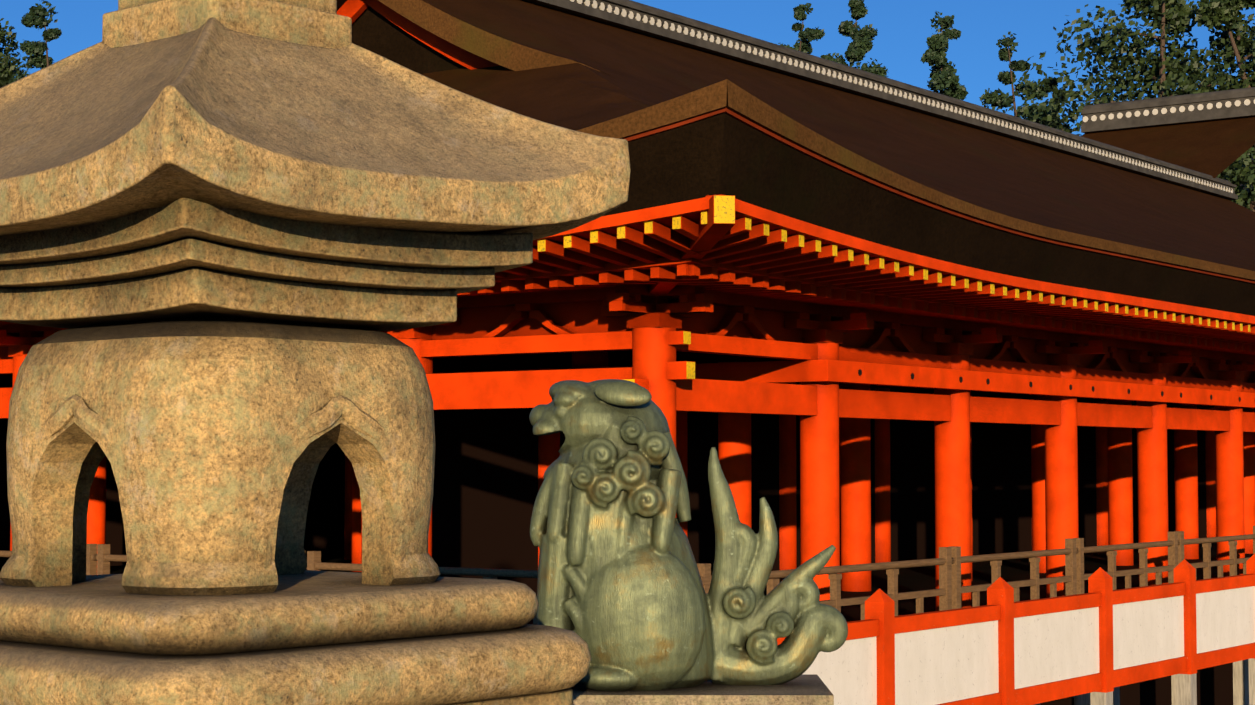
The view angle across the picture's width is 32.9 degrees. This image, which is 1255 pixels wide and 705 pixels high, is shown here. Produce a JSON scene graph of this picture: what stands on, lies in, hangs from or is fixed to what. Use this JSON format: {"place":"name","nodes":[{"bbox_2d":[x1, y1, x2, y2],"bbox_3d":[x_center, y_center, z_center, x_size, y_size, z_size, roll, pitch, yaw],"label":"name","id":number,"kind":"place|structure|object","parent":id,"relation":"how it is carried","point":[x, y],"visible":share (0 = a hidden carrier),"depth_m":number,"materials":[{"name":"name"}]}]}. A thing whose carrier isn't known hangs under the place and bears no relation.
{"place":"outdoors","nodes":[
{"label":"outdoors","id":0,"kind":"place"},
{"bbox_2d":[0,0,630,704],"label":"stone lantern","id":1,"kind":"object","parent":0,"point":[294,160],"visible":1,"depth_m":5.43,"materials":[{"name":"stone"}]},
{"bbox_2d":[0,316,440,594],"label":"lantern fire box","id":2,"kind":"object","parent":1,"relation":"on","point":[214,465],"visible":0.9,"depth_m":5.50,"materials":[{"name":"beige stone"}]},
{"bbox_2d":[24,395,405,568],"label":"lantern arch rims","id":3,"kind":"object","parent":2,"relation":"attached to","point":[349,411],"visible":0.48,"depth_m":5.54,"materials":[{"name":"beige stone"}]},
{"bbox_2d":[0,542,1252,623],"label":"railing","id":4,"kind":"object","parent":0,"point":[910,579],"depth_m":31.63,"materials":[{"name":"brown wood"}]},
{"bbox_2d":[0,526,1254,624],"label":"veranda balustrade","id":5,"kind":"object","parent":4,"relation":"on","point":[948,561],"visible":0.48,"depth_m":21.44,"materials":[{"name":"brown wood"}]},
{"bbox_2d":[10,327,1254,610],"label":"pillars","id":6,"kind":"structure","parent":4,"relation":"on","point":[834,457],"depth_m":28.02,"materials":[{"name":"orange wood"}]},
{"bbox_2d":[0,194,1254,431],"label":"hall timber","id":7,"kind":"object","parent":6,"relation":"on","point":[736,288],"visible":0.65,"depth_m":20.85,"materials":[{"name":"red wood"}]},
{"bbox_2d":[538,195,1249,382],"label":"rafter end caps","id":8,"kind":"object","parent":7,"relation":"attached to","point":[724,209],"visible":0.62,"depth_m":17.89,"materials":[{"name":"yellow metal"}]},
{"bbox_2d":[858,369,1240,401],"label":"nail covers","id":9,"kind":"object","parent":7,"relation":"attached to","point":[961,380],"visible":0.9,"depth_m":25.11,"materials":[{"name":"black metal"}]},
{"bbox_2d":[0,0,1254,135],"label":"sky","id":10,"kind":"structure","parent":0,"point":[904,27],"materials":[{"name":"blue"}]},
{"bbox_2d":[569,674,833,704],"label":"statue pedestal","id":11,"kind":"object","parent":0,"point":[807,689],"visible":0.42,"depth_m":6.84,"materials":[{"name":"stone"}]},
{"bbox_2d":[529,379,847,690],"bbox_3d":[0.199,0.613,7.203,1.091,1.045,0.539,0,-3,1],"label":"lion statue","id":12,"kind":"object","parent":11,"relation":"on","point":[627,598],"visible":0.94,"depth_m":7.03,"materials":[{"name":"green metal"}]},
{"bbox_2d":[1074,693,1089,704],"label":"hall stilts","id":13,"kind":"object","parent":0,"point":[1082,699],"visible":0.02,"depth_m":22.95,"materials":[{"name":"grey wood"}]},
{"bbox_3d":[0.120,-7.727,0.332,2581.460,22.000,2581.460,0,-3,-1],"label":"tidal flat","id":14,"kind":"object","parent":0,"visible":0},
{"bbox_2d":[0,350,1254,704],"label":"hall interior","id":15,"kind":"object","parent":14,"relation":"on","point":[484,484],"visible":0.05,"depth_m":31.75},
{"bbox_2d":[337,0,1254,315],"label":"roof eaves","id":16,"kind":"object","parent":15,"relation":"on","point":[723,154],"visible":0.27,"depth_m":18.54,"materials":[{"name":"brown wood"}]},
{"bbox_2d":[337,0,500,69],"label":"gable boards","id":17,"kind":"object","parent":16,"relation":"on","point":[353,10],"visible":0.15,"depth_m":26.60,"materials":[{"name":"red wood"}]},
{"bbox_2d":[624,107,1254,283],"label":"roof edge line","id":18,"kind":"object","parent":16,"relation":"attached to","point":[797,148],"visible":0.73,"depth_m":18.44,"materials":[{"name":"brown wood"}]},
{"bbox_2d":[421,0,1254,270],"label":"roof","id":19,"kind":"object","parent":15,"relation":"on","point":[1024,181],"visible":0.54,"depth_m":29.37,"materials":[{"name":"brown wood"}]},
{"bbox_2d":[378,0,1254,280],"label":"roof edge","id":20,"kind":"object","parent":19,"relation":"attached to","point":[503,52],"visible":0.65,"depth_m":19.10,"materials":[{"name":"brown wood"}]},
{"bbox_2d":[522,0,1237,199],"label":"ridge tiles","id":21,"kind":"object","parent":19,"relation":"on","point":[590,12],"visible":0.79,"depth_m":37.12,"materials":[{"name":"grey tile"}]},
{"bbox_2d":[570,0,1232,192],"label":"ridge roundels","id":22,"kind":"object","parent":21,"relation":"on","point":[672,27],"visible":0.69,"depth_m":37.16,"materials":[{"name":"beige tile"}]},
{"bbox_2d":[1082,116,1254,177],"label":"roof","id":23,"kind":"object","parent":19,"relation":"on","point":[1215,148],"depth_m":54.42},
{"bbox_2d":[1081,87,1254,132],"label":"ridge tiles","id":24,"kind":"object","parent":23,"relation":"attached to","point":[1204,99],"visible":0.9,"depth_m":56.29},
{"bbox_2d":[1083,99,1254,121],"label":"ridge ornaments","id":25,"kind":"object","parent":24,"relation":"attached to","point":[1172,110],"visible":0.88,"depth_m":56.37,"materials":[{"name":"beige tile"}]},
{"bbox_2d":[0,0,1254,211],"bbox_3d":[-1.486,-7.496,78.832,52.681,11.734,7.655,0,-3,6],"label":"tree trunks","id":26,"kind":"object","parent":14,"relation":"on","point":[1162,77],"visible":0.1,"depth_m":75.42,"materials":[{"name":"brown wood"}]},
{"bbox_2d":[9,0,1072,132],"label":"tree","id":27,"kind":"object","parent":26,"relation":"on","point":[860,46],"visible":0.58,"depth_m":79.84,"materials":[{"name":"green plant"}]},
{"bbox_2d":[1034,658,1254,704],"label":"support posts","id":28,"kind":"object","parent":14,"relation":"on","point":[1184,689],"visible":0.23,"depth_m":20.70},
{"bbox_2d":[777,554,1254,704],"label":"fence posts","id":29,"kind":"object","parent":28,"relation":"on","point":[883,623],"visible":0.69,"depth_m":16.98,"materials":[{"name":"orange wood"}]},
{"bbox_2d":[803,586,1254,704],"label":"fence panels","id":30,"kind":"object","parent":29,"relation":"attached to","point":[935,666],"visible":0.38,"depth_m":16.62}
]}

